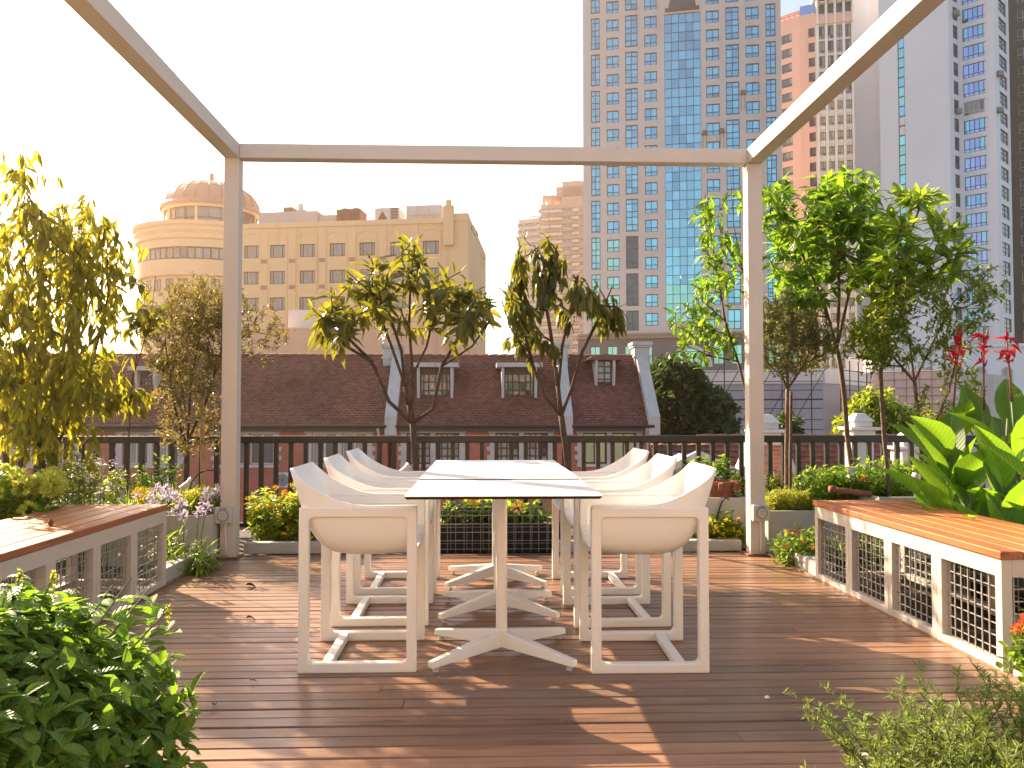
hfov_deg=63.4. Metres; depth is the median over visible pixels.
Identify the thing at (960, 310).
side window
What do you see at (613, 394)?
brick row house
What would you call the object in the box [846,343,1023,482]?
podium building
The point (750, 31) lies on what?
window
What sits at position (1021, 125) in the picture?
window
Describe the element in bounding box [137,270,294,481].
olive tree
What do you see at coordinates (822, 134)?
window
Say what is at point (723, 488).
terracotta pot
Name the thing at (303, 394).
brick row house
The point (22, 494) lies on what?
hydrangea bush
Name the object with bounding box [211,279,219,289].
window
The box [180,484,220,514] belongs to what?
flowering plant
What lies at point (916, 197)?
magnolia tree
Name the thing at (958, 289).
side window
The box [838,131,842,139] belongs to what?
window
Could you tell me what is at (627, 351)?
podium window
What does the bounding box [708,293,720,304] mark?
window
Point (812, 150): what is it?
side window
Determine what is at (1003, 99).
side window
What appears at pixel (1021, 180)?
window
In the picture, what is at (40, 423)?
weeping tree
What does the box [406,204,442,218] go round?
rooftop tank
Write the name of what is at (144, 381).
dormer window
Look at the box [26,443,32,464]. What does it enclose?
window
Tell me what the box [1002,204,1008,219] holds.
side window
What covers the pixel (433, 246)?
window
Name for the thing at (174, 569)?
planter kerb
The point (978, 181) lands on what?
window
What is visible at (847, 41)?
window
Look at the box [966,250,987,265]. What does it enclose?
window
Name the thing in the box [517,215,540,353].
apartment block
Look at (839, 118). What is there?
window
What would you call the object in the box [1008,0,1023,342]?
glazed tower
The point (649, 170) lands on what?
window
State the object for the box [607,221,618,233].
window
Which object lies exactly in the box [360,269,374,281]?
window
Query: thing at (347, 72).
sky
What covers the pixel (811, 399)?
scaffold
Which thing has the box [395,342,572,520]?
brick row house
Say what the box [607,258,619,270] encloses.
window
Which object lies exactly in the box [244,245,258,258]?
window
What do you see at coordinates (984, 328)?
window
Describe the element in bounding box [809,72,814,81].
side window
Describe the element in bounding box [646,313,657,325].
window
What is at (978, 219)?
window
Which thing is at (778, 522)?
planter box
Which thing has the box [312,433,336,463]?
window
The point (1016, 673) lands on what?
planter kerb
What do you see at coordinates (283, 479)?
air conditioner
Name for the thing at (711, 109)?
window
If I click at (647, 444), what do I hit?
downpipe
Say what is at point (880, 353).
pomegranate tree
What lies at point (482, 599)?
pedestal table
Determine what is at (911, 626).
edging strip
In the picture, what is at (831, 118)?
window
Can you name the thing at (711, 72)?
window
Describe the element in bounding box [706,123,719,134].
window
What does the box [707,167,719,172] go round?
window
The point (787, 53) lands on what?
side window
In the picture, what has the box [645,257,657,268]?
window
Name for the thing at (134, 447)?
window
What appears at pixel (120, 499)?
planter box
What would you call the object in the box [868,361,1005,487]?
netted house
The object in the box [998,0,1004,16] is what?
side window
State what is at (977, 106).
window
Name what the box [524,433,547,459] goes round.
window
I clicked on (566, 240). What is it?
window
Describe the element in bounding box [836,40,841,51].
window
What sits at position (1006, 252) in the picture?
side window
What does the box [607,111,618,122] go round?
window
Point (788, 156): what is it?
side window
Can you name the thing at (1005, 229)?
side window
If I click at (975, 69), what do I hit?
window
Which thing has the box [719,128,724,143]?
air conditioner
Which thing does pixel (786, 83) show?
side window
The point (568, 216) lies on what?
window
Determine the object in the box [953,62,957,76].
side window
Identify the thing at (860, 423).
gabled house
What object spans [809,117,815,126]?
side window
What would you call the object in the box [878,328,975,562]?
canna plant
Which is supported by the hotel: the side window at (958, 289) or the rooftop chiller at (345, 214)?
the rooftop chiller at (345, 214)
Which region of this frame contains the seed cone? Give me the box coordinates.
[48,519,53,525]
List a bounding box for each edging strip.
[97,561,209,623]
[770,555,1023,684]
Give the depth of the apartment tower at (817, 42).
188.89 m
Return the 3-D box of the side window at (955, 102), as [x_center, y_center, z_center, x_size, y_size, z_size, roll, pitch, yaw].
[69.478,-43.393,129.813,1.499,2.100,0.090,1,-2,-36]
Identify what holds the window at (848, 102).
in the apartment tower at (817, 42)
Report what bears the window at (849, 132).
in the apartment tower at (817, 42)
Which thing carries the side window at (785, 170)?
in the apartment tower at (817, 42)
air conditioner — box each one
[279,472,294,487]
[702,130,707,148]
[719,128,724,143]
[997,70,1003,76]
[997,106,1004,113]
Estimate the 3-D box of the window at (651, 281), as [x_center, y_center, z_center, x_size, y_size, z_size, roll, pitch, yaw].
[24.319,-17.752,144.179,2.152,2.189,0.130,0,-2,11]
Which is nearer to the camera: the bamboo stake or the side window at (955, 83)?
the bamboo stake
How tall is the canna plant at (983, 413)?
1.583 m
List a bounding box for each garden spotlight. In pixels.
[93,462,106,491]
[179,477,196,491]
[399,463,412,470]
[845,467,856,488]
[911,472,918,496]
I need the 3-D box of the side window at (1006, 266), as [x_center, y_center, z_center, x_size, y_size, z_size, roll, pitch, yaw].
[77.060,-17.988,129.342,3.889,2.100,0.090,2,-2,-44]
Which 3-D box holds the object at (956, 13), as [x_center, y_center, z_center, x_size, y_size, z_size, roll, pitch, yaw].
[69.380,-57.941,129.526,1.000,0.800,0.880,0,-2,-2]
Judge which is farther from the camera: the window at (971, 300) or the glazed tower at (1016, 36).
the glazed tower at (1016, 36)
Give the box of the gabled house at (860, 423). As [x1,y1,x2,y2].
[701,413,929,496]
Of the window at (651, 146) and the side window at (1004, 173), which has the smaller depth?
the side window at (1004, 173)
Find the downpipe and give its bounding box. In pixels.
[645,428,648,450]
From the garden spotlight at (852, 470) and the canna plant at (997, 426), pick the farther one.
the garden spotlight at (852, 470)
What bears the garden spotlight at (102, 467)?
on the planter box at (120, 499)
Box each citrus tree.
[662,176,744,390]
[762,165,888,466]
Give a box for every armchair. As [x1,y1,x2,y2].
[290,462,424,672]
[324,454,433,626]
[346,448,439,594]
[552,448,648,595]
[563,454,677,627]
[579,462,716,673]
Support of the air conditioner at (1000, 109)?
attached to the residential tower at (921, 82)
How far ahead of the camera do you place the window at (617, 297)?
145.29 m
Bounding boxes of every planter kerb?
[148,548,207,581]
[244,541,406,553]
[559,539,741,551]
[774,543,831,575]
[1013,662,1021,675]
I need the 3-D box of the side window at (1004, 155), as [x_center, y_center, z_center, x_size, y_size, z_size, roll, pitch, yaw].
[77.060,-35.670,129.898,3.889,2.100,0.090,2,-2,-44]
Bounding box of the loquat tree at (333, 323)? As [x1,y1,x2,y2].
[304,228,501,470]
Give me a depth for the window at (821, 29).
189.54 m
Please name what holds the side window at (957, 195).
in the residential tower at (921, 82)
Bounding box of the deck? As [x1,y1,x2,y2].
[95,552,1023,767]
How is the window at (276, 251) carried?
in the hotel
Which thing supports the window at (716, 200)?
in the office tower at (670, 73)
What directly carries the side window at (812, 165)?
in the apartment tower at (817, 42)
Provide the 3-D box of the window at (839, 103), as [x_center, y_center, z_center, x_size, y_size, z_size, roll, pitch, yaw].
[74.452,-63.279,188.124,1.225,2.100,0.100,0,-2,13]
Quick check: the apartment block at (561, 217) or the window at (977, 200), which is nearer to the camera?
the window at (977, 200)
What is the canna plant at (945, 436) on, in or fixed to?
on the planter box at (1021, 592)
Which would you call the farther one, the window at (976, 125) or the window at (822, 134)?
the window at (822, 134)
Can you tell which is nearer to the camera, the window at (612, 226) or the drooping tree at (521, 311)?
the drooping tree at (521, 311)
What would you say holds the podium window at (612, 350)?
in the office tower at (670, 73)
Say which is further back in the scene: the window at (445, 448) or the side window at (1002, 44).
the side window at (1002, 44)
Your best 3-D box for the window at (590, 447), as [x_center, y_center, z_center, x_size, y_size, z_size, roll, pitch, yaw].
[2.999,2.340,30.230,0.879,1.115,0.050,0,-2,-2]
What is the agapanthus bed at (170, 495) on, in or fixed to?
in the planter box at (211, 530)
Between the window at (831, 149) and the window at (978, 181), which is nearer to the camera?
the window at (978, 181)
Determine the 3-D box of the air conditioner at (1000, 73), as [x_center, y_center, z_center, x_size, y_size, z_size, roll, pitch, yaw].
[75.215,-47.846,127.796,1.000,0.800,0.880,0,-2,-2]
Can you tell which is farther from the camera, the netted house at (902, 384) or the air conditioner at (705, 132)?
the air conditioner at (705, 132)
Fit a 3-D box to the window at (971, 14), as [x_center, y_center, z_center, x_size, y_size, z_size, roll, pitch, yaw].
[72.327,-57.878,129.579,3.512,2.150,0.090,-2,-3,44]
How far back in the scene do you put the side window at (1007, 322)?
129.32 m
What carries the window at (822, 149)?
in the apartment tower at (817, 42)
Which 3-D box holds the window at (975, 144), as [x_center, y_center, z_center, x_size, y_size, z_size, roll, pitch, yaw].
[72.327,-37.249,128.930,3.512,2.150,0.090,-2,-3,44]
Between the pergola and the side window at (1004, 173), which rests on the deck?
the pergola
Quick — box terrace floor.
[5,528,1022,655]
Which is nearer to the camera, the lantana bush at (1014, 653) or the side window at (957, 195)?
the lantana bush at (1014, 653)
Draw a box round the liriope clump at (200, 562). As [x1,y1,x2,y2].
[118,519,235,577]
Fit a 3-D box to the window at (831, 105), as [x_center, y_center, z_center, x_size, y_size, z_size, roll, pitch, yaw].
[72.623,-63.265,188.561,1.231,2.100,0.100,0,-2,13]
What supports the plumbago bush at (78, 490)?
on the terrace floor
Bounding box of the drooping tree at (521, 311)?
[495,232,628,470]
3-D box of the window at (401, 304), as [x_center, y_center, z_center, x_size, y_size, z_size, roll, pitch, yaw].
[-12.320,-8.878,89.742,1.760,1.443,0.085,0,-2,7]
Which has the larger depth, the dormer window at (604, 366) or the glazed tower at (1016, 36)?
the glazed tower at (1016, 36)
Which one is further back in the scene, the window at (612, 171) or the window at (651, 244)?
the window at (612, 171)
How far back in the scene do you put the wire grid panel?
6.39 m
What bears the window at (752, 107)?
in the office tower at (670, 73)
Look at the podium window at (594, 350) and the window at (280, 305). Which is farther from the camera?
the podium window at (594, 350)
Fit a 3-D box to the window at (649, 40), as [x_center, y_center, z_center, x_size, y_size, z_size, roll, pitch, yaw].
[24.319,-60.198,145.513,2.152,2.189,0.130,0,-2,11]
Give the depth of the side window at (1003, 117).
130.30 m
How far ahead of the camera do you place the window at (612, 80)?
146.53 m
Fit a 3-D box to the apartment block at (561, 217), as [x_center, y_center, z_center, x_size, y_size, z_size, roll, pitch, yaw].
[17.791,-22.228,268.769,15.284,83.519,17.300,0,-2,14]
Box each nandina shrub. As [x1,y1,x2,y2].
[100,451,183,502]
[673,453,745,495]
[765,468,788,495]
[792,455,918,499]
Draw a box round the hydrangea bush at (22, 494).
[0,460,69,589]
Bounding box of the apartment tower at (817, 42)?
[781,0,857,369]
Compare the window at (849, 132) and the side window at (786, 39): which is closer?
the window at (849, 132)
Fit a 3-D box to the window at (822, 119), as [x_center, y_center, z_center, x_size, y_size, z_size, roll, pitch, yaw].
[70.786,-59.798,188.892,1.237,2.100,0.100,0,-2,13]
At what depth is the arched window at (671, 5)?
144.30 m
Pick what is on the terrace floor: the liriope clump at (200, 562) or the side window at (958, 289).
the liriope clump at (200, 562)
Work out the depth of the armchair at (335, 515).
3.50 m
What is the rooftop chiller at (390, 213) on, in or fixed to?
on the hotel
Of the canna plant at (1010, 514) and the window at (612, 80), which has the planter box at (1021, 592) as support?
the canna plant at (1010, 514)
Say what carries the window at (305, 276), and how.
in the hotel
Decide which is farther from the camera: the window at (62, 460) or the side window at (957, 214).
the side window at (957, 214)
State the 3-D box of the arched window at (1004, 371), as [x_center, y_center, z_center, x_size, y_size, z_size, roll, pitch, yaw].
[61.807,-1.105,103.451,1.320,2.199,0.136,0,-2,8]
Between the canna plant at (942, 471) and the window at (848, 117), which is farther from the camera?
the window at (848, 117)
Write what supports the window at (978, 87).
in the residential tower at (921, 82)
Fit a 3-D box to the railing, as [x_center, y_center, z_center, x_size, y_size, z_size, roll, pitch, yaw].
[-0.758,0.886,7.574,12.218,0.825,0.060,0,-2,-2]
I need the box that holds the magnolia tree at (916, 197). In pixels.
[842,182,990,496]
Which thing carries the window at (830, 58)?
in the apartment tower at (817, 42)
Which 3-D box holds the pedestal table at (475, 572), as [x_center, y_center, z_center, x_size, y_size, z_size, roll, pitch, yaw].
[-0.103,0.888,5.323,0.810,0.749,0.776,0,-2,-2]
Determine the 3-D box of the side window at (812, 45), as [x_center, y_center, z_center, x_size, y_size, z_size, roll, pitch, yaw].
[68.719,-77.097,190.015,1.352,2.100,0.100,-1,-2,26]
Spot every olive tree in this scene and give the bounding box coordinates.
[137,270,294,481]
[742,286,843,493]
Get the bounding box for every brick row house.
[0,343,404,529]
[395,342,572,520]
[562,342,659,527]
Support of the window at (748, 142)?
in the office tower at (670, 73)
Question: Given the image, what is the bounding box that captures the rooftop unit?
[281,203,305,211]
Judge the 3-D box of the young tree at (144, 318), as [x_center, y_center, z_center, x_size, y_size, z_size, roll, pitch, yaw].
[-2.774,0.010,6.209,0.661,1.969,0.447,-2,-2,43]
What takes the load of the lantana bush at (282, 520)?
on the terrace floor
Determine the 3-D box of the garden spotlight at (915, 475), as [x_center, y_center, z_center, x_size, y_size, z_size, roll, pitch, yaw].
[3.114,0.791,6.391,0.118,0.220,0.088,0,-2,-2]
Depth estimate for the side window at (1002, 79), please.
130.68 m
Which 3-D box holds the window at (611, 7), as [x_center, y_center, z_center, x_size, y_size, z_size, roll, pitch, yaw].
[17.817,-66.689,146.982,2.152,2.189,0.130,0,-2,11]
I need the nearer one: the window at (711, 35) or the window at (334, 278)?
the window at (334, 278)
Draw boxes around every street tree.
[650,352,743,443]
[771,408,805,434]
[829,384,924,434]
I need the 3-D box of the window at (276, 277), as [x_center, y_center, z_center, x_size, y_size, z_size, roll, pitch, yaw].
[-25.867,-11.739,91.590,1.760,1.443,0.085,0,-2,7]
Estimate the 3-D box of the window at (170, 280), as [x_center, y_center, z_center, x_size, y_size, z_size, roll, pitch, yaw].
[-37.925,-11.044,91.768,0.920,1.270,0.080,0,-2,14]
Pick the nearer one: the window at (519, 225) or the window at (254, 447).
the window at (254, 447)
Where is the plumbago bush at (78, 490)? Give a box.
[45,448,127,574]
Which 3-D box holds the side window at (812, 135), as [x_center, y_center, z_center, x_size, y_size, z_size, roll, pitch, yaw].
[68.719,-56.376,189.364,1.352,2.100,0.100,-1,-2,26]
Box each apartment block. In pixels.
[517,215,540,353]
[539,181,583,354]
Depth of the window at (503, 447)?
30.11 m
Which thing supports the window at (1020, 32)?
in the glazed tower at (1016, 36)
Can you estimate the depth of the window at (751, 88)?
141.89 m
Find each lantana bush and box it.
[244,483,316,540]
[683,510,745,551]
[765,521,841,568]
[995,609,1023,696]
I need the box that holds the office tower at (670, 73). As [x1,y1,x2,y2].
[577,0,794,370]
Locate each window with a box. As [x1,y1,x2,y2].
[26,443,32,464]
[57,434,73,464]
[124,433,146,464]
[140,377,152,385]
[146,280,150,291]
[154,279,160,290]
[155,433,177,463]
[166,278,172,288]
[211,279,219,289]
[240,433,243,463]
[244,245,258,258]
[244,272,258,284]
[245,298,258,310]
[250,433,272,463]
[270,245,284,257]
[270,271,284,283]
[270,297,284,310]
[270,324,284,327]
[300,244,314,256]
[300,270,314,283]
[300,297,314,309]
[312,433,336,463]
[330,243,344,255]
[330,270,344,282]
[343,433,366,460]
[360,242,374,255]
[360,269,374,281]
[390,242,405,254]
[390,269,405,281]
[392,295,405,307]
[407,433,429,463]
[420,373,449,394]
[423,241,438,253]
[423,268,438,280]
[436,433,458,459]
[495,433,518,459]
[504,373,533,394]
[518,223,528,227]
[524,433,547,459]
[560,215,572,218]
[560,238,574,242]
[583,433,605,463]
[591,347,599,354]
[598,360,611,381]
[606,1,617,13]
[606,19,618,31]
[606,38,618,49]
[607,56,618,67]
[607,74,618,86]
[607,92,618,104]
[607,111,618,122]
[607,129,618,141]
[607,166,618,177]
[607,184,618,196]
[607,203,618,214]
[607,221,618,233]
[607,240,618,251]
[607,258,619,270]
[607,277,619,288]
[608,295,619,307]
[608,346,616,354]
[612,433,634,461]
[625,346,630,354]
[644,0,656,9]
[644,16,656,28]
[644,34,656,46]
[644,53,656,64]
[644,71,656,83]
[645,90,656,101]
[645,108,656,120]
[645,127,656,138]
[645,145,656,147]
[645,166,656,175]
[645,182,657,194]
[645,201,657,213]
[645,219,657,231]
[645,238,657,250]
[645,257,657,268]
[645,275,657,287]
[646,294,657,306]
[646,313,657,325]
[650,347,651,363]
[665,0,698,11]
[706,0,718,4]
[706,10,718,22]
[706,29,718,41]
[706,48,718,60]
[706,66,718,78]
[706,85,718,97]
[706,104,719,116]
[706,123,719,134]
[707,141,719,148]
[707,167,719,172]
[707,179,719,191]
[707,198,719,209]
[707,217,719,228]
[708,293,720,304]
[708,312,720,323]
[710,236,720,247]
[714,345,723,363]
[732,344,741,363]
[745,7,758,19]
[745,26,758,38]
[746,44,758,56]
[746,63,758,75]
[746,82,758,94]
[746,101,758,113]
[746,120,759,132]
[746,139,756,148]
[769,345,778,363]
[782,33,791,44]
[782,48,791,59]
[782,63,791,73]
[782,78,791,88]
[782,92,791,102]
[783,136,792,146]
[783,151,792,161]
[783,166,792,176]
[808,28,814,37]
[809,43,814,51]
[809,58,814,66]
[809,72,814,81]
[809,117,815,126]
[810,132,815,141]
[810,147,815,156]
[810,162,815,171]
[810,177,815,186]
[819,26,823,39]
[819,41,824,53]
[819,56,824,68]
[820,117,825,125]
[820,132,825,140]
[820,147,825,155]
[820,162,825,170]
[822,240,854,367]
[828,26,832,38]
[828,41,832,52]
[828,56,833,67]
[828,101,833,109]
[829,116,833,124]
[829,131,834,139]
[829,146,834,154]
[829,161,834,170]
[836,25,841,37]
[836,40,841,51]
[837,100,842,109]
[837,115,842,124]
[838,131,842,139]
[838,146,843,154]
[838,161,843,169]
[845,24,850,36]
[845,39,850,50]
[846,85,851,93]
[846,100,851,108]
[846,115,851,123]
[846,130,851,138]
[847,145,851,153]
[847,160,852,168]
[953,26,956,38]
[953,44,956,57]
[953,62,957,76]
[954,81,957,94]
[954,100,957,112]
[954,118,958,132]
[955,137,958,150]
[955,156,958,169]
[955,174,959,188]
[956,193,959,206]
[956,212,959,225]
[957,287,960,300]
[958,307,961,319]
[962,0,977,4]
[962,4,983,23]
[962,23,983,41]
[963,42,983,60]
[963,60,985,78]
[963,79,985,97]
[964,98,985,115]
[964,117,985,134]
[964,136,985,152]
[965,155,985,171]
[965,174,985,190]
[965,192,987,208]
[966,212,986,227]
[966,231,986,245]
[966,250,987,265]
[967,269,987,284]
[967,288,989,302]
[967,307,989,320]
[968,326,989,340]
[976,366,986,373]
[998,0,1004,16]
[998,17,1004,34]
[999,36,1005,53]
[999,54,1005,71]
[1000,76,1005,89]
[1000,92,1006,108]
[1000,113,1006,126]
[1001,130,1006,145]
[1001,148,1007,164]
[1001,167,1007,182]
[1001,366,1012,382]
[1002,186,1008,201]
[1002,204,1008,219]
[1002,223,1008,238]
[1003,242,1009,257]
[1003,261,1009,275]
[1003,280,1009,294]
[1004,299,1010,313]
[1004,318,1010,331]
[1017,10,1023,21]
[1017,29,1023,39]
[1018,48,1023,58]
[1018,66,1023,77]
[1019,85,1023,95]
[1019,104,1023,114]
[1019,123,1023,133]
[1020,141,1023,151]
[1020,160,1023,170]
[1020,179,1023,189]
[1021,198,1023,208]
[1021,217,1023,227]
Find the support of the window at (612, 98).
in the office tower at (670, 73)
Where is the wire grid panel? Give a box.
[440,499,551,552]
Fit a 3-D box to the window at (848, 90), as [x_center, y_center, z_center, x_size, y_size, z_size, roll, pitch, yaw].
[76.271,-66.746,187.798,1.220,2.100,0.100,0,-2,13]
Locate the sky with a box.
[0,0,810,355]
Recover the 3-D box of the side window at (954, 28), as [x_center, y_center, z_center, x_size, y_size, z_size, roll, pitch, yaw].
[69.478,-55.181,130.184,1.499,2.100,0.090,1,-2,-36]
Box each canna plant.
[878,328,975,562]
[906,422,977,570]
[908,409,987,571]
[915,452,1019,578]
[947,412,1023,514]
[956,328,1010,517]
[973,329,1023,512]
[976,416,1009,450]
[978,439,1023,524]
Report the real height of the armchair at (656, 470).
0.854 m
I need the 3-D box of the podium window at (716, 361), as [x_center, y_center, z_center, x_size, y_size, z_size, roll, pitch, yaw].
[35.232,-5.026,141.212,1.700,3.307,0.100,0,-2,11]
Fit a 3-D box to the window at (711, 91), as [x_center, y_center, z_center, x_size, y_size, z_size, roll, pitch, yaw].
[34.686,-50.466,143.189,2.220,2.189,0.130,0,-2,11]
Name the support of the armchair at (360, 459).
on the deck
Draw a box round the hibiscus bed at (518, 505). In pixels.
[440,499,551,523]
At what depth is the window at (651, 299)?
144.05 m
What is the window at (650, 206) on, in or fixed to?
in the office tower at (670, 73)
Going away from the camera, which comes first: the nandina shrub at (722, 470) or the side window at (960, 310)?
the nandina shrub at (722, 470)
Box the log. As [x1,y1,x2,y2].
[828,486,871,496]
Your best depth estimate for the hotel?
91.32 m
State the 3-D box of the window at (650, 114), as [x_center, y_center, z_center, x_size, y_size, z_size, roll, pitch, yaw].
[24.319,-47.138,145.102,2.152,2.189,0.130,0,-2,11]
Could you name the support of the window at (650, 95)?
in the office tower at (670, 73)
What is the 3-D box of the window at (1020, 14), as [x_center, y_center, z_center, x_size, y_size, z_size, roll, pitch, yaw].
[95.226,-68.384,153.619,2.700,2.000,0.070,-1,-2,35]
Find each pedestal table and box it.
[404,480,601,671]
[419,468,579,622]
[430,460,563,589]
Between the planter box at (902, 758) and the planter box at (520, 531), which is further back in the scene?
the planter box at (520, 531)
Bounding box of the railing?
[2,435,1023,527]
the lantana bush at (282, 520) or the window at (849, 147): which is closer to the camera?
the lantana bush at (282, 520)
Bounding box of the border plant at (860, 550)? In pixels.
[827,527,900,570]
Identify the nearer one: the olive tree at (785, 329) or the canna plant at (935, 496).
the canna plant at (935, 496)
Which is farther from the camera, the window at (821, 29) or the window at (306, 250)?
the window at (821, 29)
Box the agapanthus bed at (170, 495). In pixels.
[110,482,223,557]
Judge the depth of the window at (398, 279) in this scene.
89.82 m
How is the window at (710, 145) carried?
in the office tower at (670, 73)
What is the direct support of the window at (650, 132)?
in the office tower at (670, 73)
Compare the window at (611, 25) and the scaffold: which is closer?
the scaffold
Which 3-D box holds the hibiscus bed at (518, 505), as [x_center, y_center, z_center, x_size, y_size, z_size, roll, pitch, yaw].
[-0.147,1.097,6.819,1.012,0.423,0.415,0,-2,-2]
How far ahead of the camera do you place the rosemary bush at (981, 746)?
2.27 m
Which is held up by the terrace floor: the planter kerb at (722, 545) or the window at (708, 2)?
the planter kerb at (722, 545)
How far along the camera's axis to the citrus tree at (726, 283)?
6.94 m
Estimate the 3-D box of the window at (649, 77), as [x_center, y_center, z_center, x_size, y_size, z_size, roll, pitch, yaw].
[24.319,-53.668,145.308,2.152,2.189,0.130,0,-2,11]
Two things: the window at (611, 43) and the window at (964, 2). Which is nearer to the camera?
the window at (964, 2)
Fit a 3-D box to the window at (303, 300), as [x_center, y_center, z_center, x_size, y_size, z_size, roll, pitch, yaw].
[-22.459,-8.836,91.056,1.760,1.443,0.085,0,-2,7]
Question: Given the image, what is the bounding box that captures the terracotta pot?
[708,479,740,497]
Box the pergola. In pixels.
[64,0,944,558]
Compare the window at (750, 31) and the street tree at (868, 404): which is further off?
the window at (750, 31)
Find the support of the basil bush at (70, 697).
in the planter box
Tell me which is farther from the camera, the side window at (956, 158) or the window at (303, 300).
the side window at (956, 158)
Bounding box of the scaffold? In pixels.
[705,356,915,433]
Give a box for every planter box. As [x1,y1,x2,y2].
[47,487,124,560]
[102,506,219,566]
[440,518,559,552]
[696,494,745,548]
[765,506,861,556]
[846,488,989,558]
[859,750,1018,767]
[955,564,1023,613]
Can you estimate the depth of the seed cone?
4.21 m
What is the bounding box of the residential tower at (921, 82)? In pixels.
[853,0,1014,347]
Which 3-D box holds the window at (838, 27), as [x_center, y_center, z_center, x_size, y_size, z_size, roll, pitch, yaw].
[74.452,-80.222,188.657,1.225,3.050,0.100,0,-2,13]
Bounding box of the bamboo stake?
[199,381,205,486]
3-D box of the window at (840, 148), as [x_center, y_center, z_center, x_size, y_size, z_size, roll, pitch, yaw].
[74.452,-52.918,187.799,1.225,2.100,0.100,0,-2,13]
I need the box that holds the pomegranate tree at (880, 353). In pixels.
[824,262,1007,480]
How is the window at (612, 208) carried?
in the office tower at (670, 73)
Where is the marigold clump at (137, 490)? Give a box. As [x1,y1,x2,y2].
[129,486,158,503]
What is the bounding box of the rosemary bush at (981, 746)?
[782,657,1023,767]
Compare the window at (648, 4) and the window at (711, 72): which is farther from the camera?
the window at (648, 4)
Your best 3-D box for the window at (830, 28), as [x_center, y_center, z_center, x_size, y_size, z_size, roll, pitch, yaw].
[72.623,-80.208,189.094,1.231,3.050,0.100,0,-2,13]
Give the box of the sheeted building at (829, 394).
[705,369,871,434]
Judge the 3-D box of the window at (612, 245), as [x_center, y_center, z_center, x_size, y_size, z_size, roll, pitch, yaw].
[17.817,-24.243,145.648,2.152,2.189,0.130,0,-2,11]
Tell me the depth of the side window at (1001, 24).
130.55 m
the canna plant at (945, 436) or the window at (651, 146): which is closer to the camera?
the canna plant at (945, 436)
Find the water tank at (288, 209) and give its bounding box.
[283,207,297,211]
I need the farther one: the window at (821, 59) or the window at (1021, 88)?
the window at (821, 59)
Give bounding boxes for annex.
[157,310,476,353]
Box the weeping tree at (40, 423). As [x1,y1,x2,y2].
[0,144,153,505]
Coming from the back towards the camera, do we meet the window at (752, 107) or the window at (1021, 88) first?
the window at (1021, 88)
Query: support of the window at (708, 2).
in the office tower at (670, 73)
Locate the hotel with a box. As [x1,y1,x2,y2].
[131,173,485,353]
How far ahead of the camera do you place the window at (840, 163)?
187.70 m
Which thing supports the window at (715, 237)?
in the office tower at (670, 73)
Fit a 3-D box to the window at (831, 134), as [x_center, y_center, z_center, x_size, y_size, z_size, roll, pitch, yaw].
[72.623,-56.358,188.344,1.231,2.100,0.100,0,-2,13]
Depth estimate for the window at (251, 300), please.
91.86 m
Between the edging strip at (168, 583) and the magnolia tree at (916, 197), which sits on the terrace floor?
the edging strip at (168, 583)
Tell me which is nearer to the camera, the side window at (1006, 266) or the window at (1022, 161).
the side window at (1006, 266)
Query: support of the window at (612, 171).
in the office tower at (670, 73)
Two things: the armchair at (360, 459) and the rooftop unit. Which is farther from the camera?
the rooftop unit
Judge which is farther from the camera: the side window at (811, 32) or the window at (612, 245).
the side window at (811, 32)
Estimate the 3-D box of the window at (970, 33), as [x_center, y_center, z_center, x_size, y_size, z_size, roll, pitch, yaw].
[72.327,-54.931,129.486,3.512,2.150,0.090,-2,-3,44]
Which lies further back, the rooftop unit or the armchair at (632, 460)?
the rooftop unit
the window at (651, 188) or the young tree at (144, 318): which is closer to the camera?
the young tree at (144, 318)
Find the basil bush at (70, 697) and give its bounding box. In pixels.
[0,568,207,767]
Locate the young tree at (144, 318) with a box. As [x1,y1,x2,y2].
[115,261,173,496]
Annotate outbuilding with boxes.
[646,443,745,479]
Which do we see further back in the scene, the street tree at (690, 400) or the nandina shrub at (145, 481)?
the street tree at (690, 400)
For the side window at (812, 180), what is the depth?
189.03 m
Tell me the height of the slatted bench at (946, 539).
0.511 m
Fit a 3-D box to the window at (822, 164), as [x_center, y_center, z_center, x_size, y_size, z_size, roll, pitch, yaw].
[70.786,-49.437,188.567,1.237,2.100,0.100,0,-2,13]
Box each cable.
[189,470,220,492]
[717,497,728,517]
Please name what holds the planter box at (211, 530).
on the terrace floor
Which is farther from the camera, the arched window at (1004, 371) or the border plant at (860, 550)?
the arched window at (1004, 371)
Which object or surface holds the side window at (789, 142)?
in the apartment tower at (817, 42)
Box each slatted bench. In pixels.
[0,504,167,651]
[813,500,1023,673]
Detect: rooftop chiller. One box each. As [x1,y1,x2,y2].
[337,208,366,220]
[375,207,404,219]
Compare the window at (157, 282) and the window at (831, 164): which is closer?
the window at (157, 282)
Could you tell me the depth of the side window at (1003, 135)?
130.14 m
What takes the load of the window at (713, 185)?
in the office tower at (670, 73)
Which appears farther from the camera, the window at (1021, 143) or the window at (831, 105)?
the window at (831, 105)
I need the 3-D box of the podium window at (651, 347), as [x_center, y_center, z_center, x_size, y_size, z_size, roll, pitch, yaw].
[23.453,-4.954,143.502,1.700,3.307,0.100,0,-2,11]
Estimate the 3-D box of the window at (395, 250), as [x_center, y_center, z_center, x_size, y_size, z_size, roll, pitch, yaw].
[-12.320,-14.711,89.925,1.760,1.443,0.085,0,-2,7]
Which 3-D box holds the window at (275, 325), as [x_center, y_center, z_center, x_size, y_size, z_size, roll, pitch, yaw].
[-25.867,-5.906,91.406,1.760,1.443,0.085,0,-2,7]

